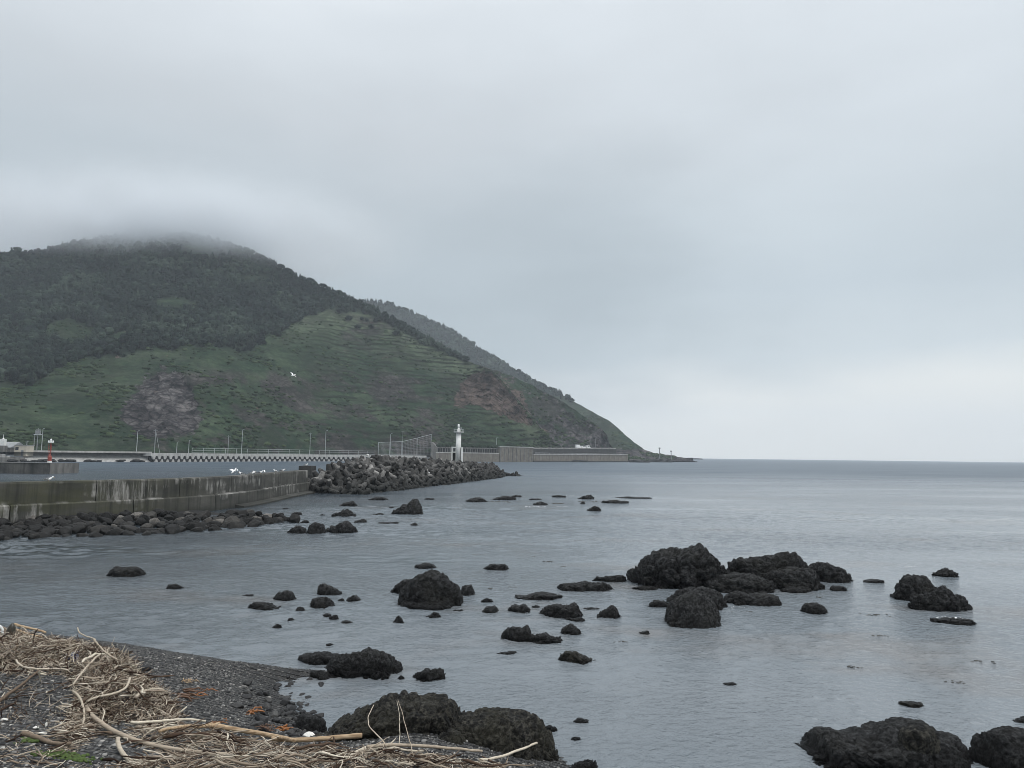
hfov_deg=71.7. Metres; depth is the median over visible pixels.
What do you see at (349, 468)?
tetrapod
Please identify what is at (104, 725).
branch
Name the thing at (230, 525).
rubble rock
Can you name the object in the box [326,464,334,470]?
tetrapod
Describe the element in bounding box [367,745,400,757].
driftwood stick
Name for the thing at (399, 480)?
tetrapod
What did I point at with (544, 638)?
rock
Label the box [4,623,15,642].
stump
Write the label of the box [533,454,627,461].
retaining wall
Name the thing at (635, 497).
rock
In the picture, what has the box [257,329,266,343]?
conifer
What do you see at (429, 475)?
tetrapod
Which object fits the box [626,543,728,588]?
rock
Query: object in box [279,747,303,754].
driftwood stick
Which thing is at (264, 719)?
beach stone
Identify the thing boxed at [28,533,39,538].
rubble rock
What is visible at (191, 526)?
rubble rock
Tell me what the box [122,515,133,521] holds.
rubble rock
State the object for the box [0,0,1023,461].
sky
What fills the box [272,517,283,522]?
rubble rock
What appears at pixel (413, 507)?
rock
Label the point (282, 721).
beach stone
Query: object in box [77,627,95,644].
branch
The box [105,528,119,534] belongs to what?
rubble rock
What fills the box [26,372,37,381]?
tree
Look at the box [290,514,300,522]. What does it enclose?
rubble rock
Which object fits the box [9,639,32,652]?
driftwood stick
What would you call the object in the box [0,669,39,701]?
branch
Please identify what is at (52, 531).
rubble rock
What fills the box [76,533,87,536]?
rubble rock
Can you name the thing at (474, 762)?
driftwood stick
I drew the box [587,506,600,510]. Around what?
rock
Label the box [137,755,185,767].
driftwood stick
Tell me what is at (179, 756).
driftwood stick
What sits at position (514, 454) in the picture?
retaining wall
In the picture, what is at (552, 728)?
rock
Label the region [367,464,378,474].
tetrapod
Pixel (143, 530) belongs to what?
rubble rock
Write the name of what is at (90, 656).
driftwood stick
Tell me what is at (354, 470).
tetrapod
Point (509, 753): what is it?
branch
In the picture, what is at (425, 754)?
driftwood stick
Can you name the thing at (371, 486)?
tetrapod
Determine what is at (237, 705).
beach stone
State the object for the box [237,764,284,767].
driftwood stick
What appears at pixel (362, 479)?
tetrapod
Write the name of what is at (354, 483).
tetrapod
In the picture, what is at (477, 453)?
wall
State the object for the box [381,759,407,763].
driftwood stick
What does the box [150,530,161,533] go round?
rubble rock
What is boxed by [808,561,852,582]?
rock
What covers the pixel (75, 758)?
moss
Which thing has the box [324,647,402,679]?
rock
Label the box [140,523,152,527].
rubble rock
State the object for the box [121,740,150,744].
driftwood stick
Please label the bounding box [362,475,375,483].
tetrapod
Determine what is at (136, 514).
rubble rock
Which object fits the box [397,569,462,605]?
rock
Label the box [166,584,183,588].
rock
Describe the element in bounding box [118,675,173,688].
driftwood stick
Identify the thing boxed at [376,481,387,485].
tetrapod
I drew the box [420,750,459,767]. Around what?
driftwood stick
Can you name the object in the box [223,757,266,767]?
driftwood stick
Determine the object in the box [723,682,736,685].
rock
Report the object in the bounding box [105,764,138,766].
driftwood stick
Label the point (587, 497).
rock
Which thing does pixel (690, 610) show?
rock
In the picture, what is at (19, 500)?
breakwater wall
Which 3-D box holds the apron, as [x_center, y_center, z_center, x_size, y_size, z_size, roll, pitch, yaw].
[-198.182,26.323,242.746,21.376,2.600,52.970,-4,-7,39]
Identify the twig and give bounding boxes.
[368,705,386,747]
[398,701,413,754]
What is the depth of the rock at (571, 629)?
17.93 m
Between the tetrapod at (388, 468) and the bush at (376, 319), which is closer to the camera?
the tetrapod at (388, 468)
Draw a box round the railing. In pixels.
[193,448,373,454]
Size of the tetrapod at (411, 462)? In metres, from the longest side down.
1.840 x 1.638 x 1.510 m
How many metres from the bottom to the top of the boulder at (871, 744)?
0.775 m
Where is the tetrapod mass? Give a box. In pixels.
[449,460,520,479]
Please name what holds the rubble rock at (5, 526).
on the bank
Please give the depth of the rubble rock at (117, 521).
41.93 m
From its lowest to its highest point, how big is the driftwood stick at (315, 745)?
0.080 m
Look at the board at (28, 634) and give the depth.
14.11 m
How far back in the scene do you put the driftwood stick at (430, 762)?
8.59 m
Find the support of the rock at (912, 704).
on the sea
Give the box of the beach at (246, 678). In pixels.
[0,631,568,767]
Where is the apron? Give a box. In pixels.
[0,457,24,461]
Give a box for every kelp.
[173,687,206,700]
[181,678,197,682]
[191,688,217,695]
[245,706,264,714]
[256,723,276,731]
[274,724,292,730]
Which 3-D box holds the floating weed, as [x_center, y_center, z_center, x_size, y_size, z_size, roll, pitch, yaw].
[2.713,8.863,42.754,16.574,0.058,57.092,1,-6,0]
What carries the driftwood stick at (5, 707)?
on the beach at (246, 678)
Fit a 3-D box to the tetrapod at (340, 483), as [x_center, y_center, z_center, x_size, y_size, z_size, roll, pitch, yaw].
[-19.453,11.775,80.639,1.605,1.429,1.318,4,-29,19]
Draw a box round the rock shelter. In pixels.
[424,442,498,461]
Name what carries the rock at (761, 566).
on the sea
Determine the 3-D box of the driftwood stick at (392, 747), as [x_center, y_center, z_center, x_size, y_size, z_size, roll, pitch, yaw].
[-1.623,4.603,8.981,0.956,0.079,0.424,10,-9,-20]
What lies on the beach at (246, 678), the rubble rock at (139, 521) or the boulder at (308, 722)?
the boulder at (308, 722)
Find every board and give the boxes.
[14,623,45,632]
[16,629,41,637]
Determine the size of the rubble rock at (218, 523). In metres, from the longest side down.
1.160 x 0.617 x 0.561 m
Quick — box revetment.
[23,450,151,461]
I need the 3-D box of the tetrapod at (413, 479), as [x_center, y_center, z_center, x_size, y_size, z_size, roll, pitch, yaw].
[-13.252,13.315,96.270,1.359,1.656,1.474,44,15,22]
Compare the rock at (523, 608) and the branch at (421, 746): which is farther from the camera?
the rock at (523, 608)
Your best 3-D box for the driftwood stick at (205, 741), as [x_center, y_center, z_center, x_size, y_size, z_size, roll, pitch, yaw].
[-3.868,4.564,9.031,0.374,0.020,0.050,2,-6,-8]
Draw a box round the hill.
[0,231,559,456]
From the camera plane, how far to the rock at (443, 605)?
20.74 m
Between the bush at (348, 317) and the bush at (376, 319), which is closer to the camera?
the bush at (348, 317)
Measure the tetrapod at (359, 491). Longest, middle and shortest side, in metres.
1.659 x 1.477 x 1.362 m
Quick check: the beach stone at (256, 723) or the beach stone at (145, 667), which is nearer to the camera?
the beach stone at (256, 723)
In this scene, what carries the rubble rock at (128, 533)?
on the bank
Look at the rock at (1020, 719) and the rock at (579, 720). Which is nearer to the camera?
the rock at (579, 720)
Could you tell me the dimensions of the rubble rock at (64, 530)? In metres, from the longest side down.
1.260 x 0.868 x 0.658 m
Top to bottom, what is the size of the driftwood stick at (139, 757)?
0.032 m
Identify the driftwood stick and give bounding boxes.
[0,668,23,671]
[0,697,17,710]
[4,691,43,699]
[5,730,30,742]
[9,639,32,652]
[16,650,49,658]
[25,756,57,765]
[44,733,102,749]
[46,716,95,730]
[46,724,94,738]
[47,644,83,646]
[50,744,84,752]
[57,701,99,709]
[81,650,112,663]
[84,730,115,734]
[102,757,127,766]
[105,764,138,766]
[117,668,157,676]
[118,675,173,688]
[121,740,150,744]
[121,755,160,758]
[124,689,166,691]
[134,723,164,727]
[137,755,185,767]
[142,751,170,766]
[143,718,186,736]
[150,718,204,740]
[153,699,191,705]
[162,732,231,740]
[163,749,198,767]
[170,758,222,767]
[174,724,201,732]
[182,734,209,735]
[193,740,220,742]
[198,736,249,739]
[200,751,269,767]
[207,729,249,740]
[214,758,236,767]
[216,755,244,758]
[217,730,247,743]
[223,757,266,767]
[225,749,266,757]
[229,733,249,745]
[236,746,279,755]
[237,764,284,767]
[259,752,282,757]
[274,753,317,759]
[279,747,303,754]
[285,759,337,767]
[295,736,348,749]
[301,742,342,754]
[318,751,355,758]
[333,737,387,765]
[348,738,423,755]
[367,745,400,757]
[371,760,389,767]
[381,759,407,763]
[411,754,462,763]
[416,758,446,764]
[417,759,447,767]
[419,753,446,757]
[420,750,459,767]
[462,759,509,766]
[492,756,532,767]
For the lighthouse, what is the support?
on the tetrapod mass
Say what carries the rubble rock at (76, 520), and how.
on the bank
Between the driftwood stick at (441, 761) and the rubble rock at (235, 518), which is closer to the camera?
the driftwood stick at (441, 761)
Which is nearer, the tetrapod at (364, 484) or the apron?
the tetrapod at (364, 484)
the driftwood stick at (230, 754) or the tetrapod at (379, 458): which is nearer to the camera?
the driftwood stick at (230, 754)
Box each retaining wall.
[494,446,532,461]
[533,448,615,453]
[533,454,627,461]
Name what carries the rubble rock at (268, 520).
on the bank
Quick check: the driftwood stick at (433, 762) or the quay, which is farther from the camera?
the quay
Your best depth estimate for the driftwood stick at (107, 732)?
9.15 m
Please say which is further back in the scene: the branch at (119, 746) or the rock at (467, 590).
the rock at (467, 590)
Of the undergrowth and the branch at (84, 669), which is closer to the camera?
the branch at (84, 669)
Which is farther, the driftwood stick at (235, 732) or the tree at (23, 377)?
the tree at (23, 377)
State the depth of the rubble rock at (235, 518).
42.70 m
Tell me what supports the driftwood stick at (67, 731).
on the log
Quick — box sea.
[0,455,1023,767]
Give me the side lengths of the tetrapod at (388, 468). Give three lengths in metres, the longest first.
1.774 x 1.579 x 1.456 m
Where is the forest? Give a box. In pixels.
[0,229,574,401]
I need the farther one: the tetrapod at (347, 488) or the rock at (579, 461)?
the rock at (579, 461)
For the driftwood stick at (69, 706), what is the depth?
9.88 m
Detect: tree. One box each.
[4,370,9,378]
[18,374,27,383]
[25,369,34,385]
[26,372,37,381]
[35,369,46,377]
[171,341,179,348]
[174,317,181,323]
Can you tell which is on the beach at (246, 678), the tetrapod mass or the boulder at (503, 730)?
the boulder at (503, 730)
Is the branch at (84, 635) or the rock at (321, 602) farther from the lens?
the rock at (321, 602)
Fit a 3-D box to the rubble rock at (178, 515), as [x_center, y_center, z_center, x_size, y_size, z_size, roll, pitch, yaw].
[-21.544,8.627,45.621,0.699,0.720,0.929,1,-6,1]
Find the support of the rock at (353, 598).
on the sea
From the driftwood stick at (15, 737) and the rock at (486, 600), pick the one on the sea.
the rock at (486, 600)
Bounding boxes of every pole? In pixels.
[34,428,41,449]
[154,429,159,452]
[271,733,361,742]
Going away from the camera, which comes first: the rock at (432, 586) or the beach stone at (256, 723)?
the beach stone at (256, 723)
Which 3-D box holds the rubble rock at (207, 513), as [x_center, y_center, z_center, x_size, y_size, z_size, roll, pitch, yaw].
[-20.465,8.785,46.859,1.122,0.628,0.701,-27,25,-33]
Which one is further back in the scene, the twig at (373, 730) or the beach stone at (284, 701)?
the beach stone at (284, 701)
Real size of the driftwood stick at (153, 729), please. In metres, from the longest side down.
0.584 x 0.227 x 0.042 m
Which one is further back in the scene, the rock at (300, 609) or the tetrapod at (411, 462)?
the tetrapod at (411, 462)
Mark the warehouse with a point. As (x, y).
(10, 448)
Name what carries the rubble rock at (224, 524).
on the bank
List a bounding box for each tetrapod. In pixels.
[309,484,317,492]
[311,470,318,479]
[312,478,325,486]
[314,471,324,484]
[315,486,327,492]
[324,471,334,478]
[325,479,334,490]
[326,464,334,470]
[328,486,341,493]
[332,463,339,470]
[332,473,343,484]
[332,480,343,491]
[335,470,344,479]
[340,481,353,493]
[341,465,352,475]
[342,469,355,484]
[350,462,358,468]
[351,479,357,488]
[352,468,363,473]
[354,471,362,480]
[356,488,370,494]
[357,475,367,483]
[357,482,366,487]
[361,464,366,470]
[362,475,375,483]
[364,468,374,476]
[364,480,375,489]
[367,463,379,471]
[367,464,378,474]
[371,458,382,465]
[371,473,377,485]
[373,485,384,491]
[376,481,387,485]
[377,456,384,464]
[377,473,383,482]
[380,464,390,470]
[381,456,390,464]
[382,476,392,485]
[385,470,391,480]
[392,463,398,471]
[392,471,399,478]
[392,477,397,486]
[396,477,403,484]
[397,465,404,475]
[401,475,410,483]
[402,482,409,489]
[403,463,410,470]
[408,459,419,464]
[408,468,415,477]
[411,475,417,484]
[414,474,422,483]
[424,469,432,477]
[428,458,438,463]
[434,471,441,480]
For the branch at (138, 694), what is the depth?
10.55 m
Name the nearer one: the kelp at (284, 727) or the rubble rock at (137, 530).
the kelp at (284, 727)
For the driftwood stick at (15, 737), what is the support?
on the beach at (246, 678)
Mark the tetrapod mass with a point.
(490, 470)
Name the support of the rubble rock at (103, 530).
on the bank
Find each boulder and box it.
[294,713,326,732]
[310,690,464,741]
[438,728,465,745]
[455,707,558,761]
[795,717,973,767]
[897,724,940,754]
[968,725,1023,767]
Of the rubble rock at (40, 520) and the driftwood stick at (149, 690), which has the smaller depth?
the driftwood stick at (149, 690)
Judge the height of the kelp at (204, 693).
0.069 m
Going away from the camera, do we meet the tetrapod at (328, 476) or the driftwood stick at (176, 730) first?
the driftwood stick at (176, 730)
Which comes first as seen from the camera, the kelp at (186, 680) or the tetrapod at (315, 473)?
the kelp at (186, 680)
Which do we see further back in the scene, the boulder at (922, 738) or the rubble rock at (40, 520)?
the rubble rock at (40, 520)
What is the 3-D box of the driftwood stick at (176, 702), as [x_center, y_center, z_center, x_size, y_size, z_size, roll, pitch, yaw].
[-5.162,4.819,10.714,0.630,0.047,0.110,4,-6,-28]
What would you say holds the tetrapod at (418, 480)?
on the rock mound
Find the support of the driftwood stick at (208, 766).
on the driftwood litter
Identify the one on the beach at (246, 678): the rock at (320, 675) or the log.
the log
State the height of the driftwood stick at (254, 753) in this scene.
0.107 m
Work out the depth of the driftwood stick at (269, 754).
7.97 m
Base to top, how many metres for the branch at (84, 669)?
0.159 m
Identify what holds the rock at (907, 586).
on the sea
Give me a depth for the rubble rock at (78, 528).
38.33 m
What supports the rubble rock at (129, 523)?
on the bank
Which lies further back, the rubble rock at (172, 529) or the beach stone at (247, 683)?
the rubble rock at (172, 529)
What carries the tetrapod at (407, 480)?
on the rock mound
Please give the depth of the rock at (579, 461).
544.52 m
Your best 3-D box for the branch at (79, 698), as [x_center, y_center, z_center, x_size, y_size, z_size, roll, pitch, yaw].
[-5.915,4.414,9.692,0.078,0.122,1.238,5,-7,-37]
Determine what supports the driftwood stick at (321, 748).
on the beach at (246, 678)
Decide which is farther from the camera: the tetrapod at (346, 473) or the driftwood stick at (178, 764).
the tetrapod at (346, 473)
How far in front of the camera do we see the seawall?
343.14 m
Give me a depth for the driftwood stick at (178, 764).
7.90 m
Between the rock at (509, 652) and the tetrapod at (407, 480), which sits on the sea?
the rock at (509, 652)
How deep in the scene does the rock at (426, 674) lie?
14.21 m
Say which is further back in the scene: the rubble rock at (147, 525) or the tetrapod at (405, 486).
the tetrapod at (405, 486)
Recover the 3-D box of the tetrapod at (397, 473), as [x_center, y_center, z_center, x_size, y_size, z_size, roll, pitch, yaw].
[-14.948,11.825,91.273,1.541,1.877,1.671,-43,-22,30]
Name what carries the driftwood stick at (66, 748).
on the moss at (75, 758)
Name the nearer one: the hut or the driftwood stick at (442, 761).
the driftwood stick at (442, 761)
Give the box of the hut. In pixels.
[14,445,34,455]
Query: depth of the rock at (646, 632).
18.10 m
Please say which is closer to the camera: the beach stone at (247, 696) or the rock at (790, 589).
the beach stone at (247, 696)
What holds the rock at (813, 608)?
on the sea
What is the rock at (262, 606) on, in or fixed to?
on the sea
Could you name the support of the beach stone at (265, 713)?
on the beach at (246, 678)
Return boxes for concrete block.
[299,466,315,477]
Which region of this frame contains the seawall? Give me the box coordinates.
[143,453,426,461]
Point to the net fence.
(390, 444)
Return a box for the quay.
[0,462,78,473]
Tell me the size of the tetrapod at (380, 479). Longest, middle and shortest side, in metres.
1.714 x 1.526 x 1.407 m
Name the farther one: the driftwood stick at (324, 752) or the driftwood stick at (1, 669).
the driftwood stick at (1, 669)
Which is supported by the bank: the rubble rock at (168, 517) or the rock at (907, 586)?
the rubble rock at (168, 517)
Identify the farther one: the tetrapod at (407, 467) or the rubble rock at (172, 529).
the tetrapod at (407, 467)
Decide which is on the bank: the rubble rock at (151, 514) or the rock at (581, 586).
the rubble rock at (151, 514)
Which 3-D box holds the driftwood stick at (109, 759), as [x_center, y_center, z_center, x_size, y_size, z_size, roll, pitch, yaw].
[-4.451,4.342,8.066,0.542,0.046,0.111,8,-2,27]
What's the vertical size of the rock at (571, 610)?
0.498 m
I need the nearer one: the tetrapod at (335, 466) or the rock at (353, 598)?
the rock at (353, 598)
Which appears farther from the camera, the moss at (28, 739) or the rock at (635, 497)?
the rock at (635, 497)
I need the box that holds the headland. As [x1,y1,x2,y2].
[364,301,692,460]
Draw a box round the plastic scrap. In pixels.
[65,651,78,663]
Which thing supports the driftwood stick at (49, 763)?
on the beach at (246, 678)
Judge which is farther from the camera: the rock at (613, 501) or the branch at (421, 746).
the rock at (613, 501)
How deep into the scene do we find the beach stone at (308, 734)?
10.48 m
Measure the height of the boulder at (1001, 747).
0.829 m
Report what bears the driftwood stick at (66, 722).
on the beach at (246, 678)
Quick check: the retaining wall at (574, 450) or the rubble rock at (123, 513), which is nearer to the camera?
the rubble rock at (123, 513)
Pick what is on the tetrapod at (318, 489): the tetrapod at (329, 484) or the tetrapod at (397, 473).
the tetrapod at (329, 484)
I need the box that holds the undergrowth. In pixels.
[0,246,675,460]
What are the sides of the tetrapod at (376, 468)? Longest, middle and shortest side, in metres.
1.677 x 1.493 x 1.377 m
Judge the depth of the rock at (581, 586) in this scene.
23.74 m
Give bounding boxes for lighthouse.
[451,424,463,461]
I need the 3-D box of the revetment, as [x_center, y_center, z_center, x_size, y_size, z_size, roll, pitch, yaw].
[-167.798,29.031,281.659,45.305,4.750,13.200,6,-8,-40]
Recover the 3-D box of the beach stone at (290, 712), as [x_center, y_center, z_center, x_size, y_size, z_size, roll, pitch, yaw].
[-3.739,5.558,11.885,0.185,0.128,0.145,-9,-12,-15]
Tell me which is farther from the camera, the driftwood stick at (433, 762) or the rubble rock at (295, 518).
the rubble rock at (295, 518)
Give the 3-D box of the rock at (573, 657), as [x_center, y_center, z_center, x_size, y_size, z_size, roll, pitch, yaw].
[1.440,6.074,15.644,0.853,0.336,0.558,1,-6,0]
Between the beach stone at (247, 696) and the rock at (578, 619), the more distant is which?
the rock at (578, 619)
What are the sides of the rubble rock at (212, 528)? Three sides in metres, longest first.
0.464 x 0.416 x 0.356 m
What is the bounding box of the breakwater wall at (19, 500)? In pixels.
[0,470,314,522]
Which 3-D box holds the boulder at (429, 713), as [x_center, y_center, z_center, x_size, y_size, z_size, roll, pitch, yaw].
[-1.821,5.073,10.546,2.421,0.882,1.561,1,-6,0]
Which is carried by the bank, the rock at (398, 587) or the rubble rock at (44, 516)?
the rubble rock at (44, 516)
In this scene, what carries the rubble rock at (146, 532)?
on the bank
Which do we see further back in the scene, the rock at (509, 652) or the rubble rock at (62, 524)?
the rubble rock at (62, 524)
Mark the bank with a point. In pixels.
(198, 511)
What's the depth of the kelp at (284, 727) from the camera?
10.91 m
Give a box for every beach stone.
[134,665,151,670]
[231,702,243,707]
[241,694,251,698]
[243,681,251,685]
[250,721,263,726]
[258,716,268,723]
[260,709,267,715]
[263,703,271,708]
[264,697,271,702]
[270,711,278,717]
[272,717,279,722]
[279,719,285,723]
[280,698,290,705]
[284,710,294,716]
[286,704,295,710]
[286,729,295,734]
[303,731,314,736]
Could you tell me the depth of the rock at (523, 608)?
20.35 m
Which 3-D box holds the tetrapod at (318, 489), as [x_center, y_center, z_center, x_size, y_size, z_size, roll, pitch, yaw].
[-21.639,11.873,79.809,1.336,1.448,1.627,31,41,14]
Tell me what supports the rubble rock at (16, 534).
on the sea
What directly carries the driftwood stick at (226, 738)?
on the driftwood stick
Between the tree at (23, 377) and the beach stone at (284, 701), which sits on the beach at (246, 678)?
the beach stone at (284, 701)
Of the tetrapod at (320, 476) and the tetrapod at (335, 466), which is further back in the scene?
the tetrapod at (335, 466)
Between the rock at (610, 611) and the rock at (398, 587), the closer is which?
the rock at (610, 611)
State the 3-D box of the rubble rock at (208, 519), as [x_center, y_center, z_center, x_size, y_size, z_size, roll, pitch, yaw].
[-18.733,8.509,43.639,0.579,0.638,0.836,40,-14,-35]
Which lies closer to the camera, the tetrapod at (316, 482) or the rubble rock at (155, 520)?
the rubble rock at (155, 520)
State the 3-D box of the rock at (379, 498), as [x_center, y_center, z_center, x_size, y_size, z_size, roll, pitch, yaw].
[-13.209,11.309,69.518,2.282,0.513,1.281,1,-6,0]
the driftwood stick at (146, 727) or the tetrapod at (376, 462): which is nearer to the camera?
the driftwood stick at (146, 727)
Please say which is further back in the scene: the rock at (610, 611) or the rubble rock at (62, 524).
the rubble rock at (62, 524)
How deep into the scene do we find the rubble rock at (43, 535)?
36.02 m
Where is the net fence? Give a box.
[378,434,431,454]
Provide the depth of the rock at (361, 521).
45.73 m
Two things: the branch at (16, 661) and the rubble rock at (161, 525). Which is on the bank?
the rubble rock at (161, 525)
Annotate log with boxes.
[20,731,71,745]
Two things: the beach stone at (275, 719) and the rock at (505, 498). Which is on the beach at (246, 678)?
the beach stone at (275, 719)
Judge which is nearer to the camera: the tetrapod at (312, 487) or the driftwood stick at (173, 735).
the driftwood stick at (173, 735)
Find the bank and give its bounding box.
[157,510,289,521]
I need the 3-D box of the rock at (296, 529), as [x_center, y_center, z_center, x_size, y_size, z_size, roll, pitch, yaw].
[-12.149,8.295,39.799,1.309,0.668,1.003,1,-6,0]
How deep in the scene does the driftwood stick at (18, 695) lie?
10.23 m
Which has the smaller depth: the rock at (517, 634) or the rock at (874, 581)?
the rock at (517, 634)
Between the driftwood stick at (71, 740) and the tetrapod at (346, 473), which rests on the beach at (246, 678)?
the driftwood stick at (71, 740)
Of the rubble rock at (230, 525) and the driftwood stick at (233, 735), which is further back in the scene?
the rubble rock at (230, 525)
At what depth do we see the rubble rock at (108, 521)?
42.16 m
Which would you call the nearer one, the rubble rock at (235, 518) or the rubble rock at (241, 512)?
the rubble rock at (235, 518)
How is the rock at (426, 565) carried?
on the sea
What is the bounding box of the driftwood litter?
[0,626,501,767]
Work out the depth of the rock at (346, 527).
39.90 m
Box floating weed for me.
[472,501,994,683]
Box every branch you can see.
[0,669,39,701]
[15,659,68,670]
[72,653,100,685]
[72,690,84,723]
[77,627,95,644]
[85,705,233,755]
[87,677,130,701]
[92,638,118,660]
[115,737,141,764]
[130,718,205,723]
[134,688,163,698]
[366,743,482,751]
[479,742,537,760]
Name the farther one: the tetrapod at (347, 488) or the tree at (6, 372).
the tree at (6, 372)
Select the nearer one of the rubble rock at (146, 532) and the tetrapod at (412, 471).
the rubble rock at (146, 532)
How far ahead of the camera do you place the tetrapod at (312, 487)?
79.82 m
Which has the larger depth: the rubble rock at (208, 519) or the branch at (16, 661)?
the rubble rock at (208, 519)
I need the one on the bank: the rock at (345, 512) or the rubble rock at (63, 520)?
the rubble rock at (63, 520)
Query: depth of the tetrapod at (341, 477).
82.23 m
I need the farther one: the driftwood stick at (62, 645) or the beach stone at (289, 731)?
the driftwood stick at (62, 645)
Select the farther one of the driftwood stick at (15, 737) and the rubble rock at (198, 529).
the rubble rock at (198, 529)
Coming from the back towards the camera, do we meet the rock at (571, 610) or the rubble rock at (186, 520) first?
the rubble rock at (186, 520)
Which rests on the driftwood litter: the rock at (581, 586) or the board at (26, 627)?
the board at (26, 627)
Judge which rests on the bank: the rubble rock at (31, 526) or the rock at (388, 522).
the rubble rock at (31, 526)
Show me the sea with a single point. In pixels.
(660, 695)
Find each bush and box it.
[345,315,352,320]
[373,317,380,322]
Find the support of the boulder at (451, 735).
on the beach at (246, 678)
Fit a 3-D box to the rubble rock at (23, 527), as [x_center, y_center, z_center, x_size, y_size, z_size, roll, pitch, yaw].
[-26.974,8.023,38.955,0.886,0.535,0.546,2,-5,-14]
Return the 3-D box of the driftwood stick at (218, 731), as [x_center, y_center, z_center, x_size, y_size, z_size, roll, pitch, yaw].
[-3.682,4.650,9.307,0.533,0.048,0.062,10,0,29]
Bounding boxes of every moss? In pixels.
[14,737,39,743]
[30,749,102,764]
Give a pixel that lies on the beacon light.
(49, 459)
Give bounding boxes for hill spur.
[479,365,612,447]
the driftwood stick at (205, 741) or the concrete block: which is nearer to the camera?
the driftwood stick at (205, 741)
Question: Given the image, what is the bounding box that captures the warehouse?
[6,442,22,454]
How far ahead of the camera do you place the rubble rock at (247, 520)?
44.00 m
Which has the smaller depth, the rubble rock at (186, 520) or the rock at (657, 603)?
the rock at (657, 603)
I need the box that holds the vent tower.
[0,435,7,454]
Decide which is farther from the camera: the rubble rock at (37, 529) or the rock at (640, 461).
the rock at (640, 461)
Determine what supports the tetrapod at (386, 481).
on the rock mound
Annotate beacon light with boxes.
[47,439,53,462]
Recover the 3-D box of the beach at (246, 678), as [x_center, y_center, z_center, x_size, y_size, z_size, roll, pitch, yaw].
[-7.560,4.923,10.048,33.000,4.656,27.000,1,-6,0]
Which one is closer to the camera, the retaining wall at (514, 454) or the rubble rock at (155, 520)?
the rubble rock at (155, 520)
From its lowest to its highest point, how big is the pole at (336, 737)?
0.138 m
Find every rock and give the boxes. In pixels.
[0,518,7,525]
[0,525,14,528]
[0,530,12,538]
[13,532,19,536]
[15,525,27,529]
[24,520,41,525]
[26,524,42,529]
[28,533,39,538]
[29,532,49,537]
[30,526,41,531]
[35,514,50,518]
[35,517,45,524]
[39,528,56,534]
[56,519,71,525]
[57,526,71,534]
[59,522,69,526]
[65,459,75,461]
[69,522,87,528]
[70,518,80,522]
[71,524,86,533]
[76,512,90,520]
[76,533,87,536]
[88,532,103,536]
[90,525,107,532]
[97,516,111,525]
[99,526,113,534]
[101,511,112,520]
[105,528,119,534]
[106,566,145,576]
[112,517,123,525]
[117,511,131,515]
[121,525,136,530]
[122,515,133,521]
[122,521,133,525]
[122,531,134,534]
[131,512,142,520]
[132,528,141,532]
[134,518,145,524]
[139,514,149,522]
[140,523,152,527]
[140,528,155,532]
[142,530,150,534]
[145,511,156,517]
[149,518,159,522]
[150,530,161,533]
[153,509,163,516]
[157,524,166,527]
[159,510,168,516]
[164,515,173,520]
[165,524,179,533]
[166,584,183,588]
[172,512,184,520]
[175,520,184,524]
[175,524,185,531]
[181,518,192,522]
[186,523,205,529]
[190,527,203,531]
[196,510,210,516]
[202,517,212,522]
[207,521,221,526]
[208,526,215,530]
[220,520,235,527]
[222,516,239,523]
[225,509,235,515]
[226,522,244,528]
[233,510,247,514]
[244,518,253,523]
[247,519,261,526]
[248,602,280,609]
[263,516,273,523]
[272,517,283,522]
[272,624,281,627]
[273,590,296,600]
[287,525,306,533]
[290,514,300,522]
[295,607,304,610]
[298,651,339,664]
[306,522,326,533]
[310,597,334,608]
[310,670,341,679]
[317,583,341,594]
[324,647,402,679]
[326,521,357,532]
[329,615,338,619]
[331,509,355,516]
[339,501,357,505]
[346,595,360,601]
[354,519,366,522]
[368,497,387,499]
[378,522,398,523]
[390,579,411,593]
[391,499,422,514]
[393,616,404,622]
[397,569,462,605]
[400,600,452,609]
[413,668,445,681]
[414,562,436,568]
[426,612,440,617]
[461,584,474,595]
[466,497,487,501]
[481,598,493,602]
[482,605,498,612]
[483,564,508,570]
[493,496,516,499]
[497,651,516,654]
[501,625,532,641]
[508,604,530,612]
[515,591,562,599]
[530,632,562,643]
[533,501,547,504]
[539,602,582,618]
[545,725,557,731]
[557,581,612,591]
[558,650,594,664]
[560,623,581,634]
[565,617,584,621]
[569,759,597,767]
[571,737,580,740]
[572,460,587,461]
[573,717,588,722]
[577,495,593,498]
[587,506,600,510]
[592,575,626,581]
[597,605,621,618]
[602,500,628,503]
[614,496,650,498]
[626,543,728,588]
[630,460,649,462]
[632,585,657,590]
[638,630,649,634]
[648,459,671,461]
[649,600,667,607]
[664,591,720,628]
[666,586,727,609]
[702,572,775,593]
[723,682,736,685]
[724,591,781,606]
[726,551,807,577]
[764,566,824,591]
[780,586,808,592]
[800,602,827,614]
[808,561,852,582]
[829,585,846,590]
[863,579,884,582]
[890,574,936,600]
[898,701,923,707]
[907,585,972,611]
[930,617,976,625]
[931,567,958,577]
[1013,716,1023,722]

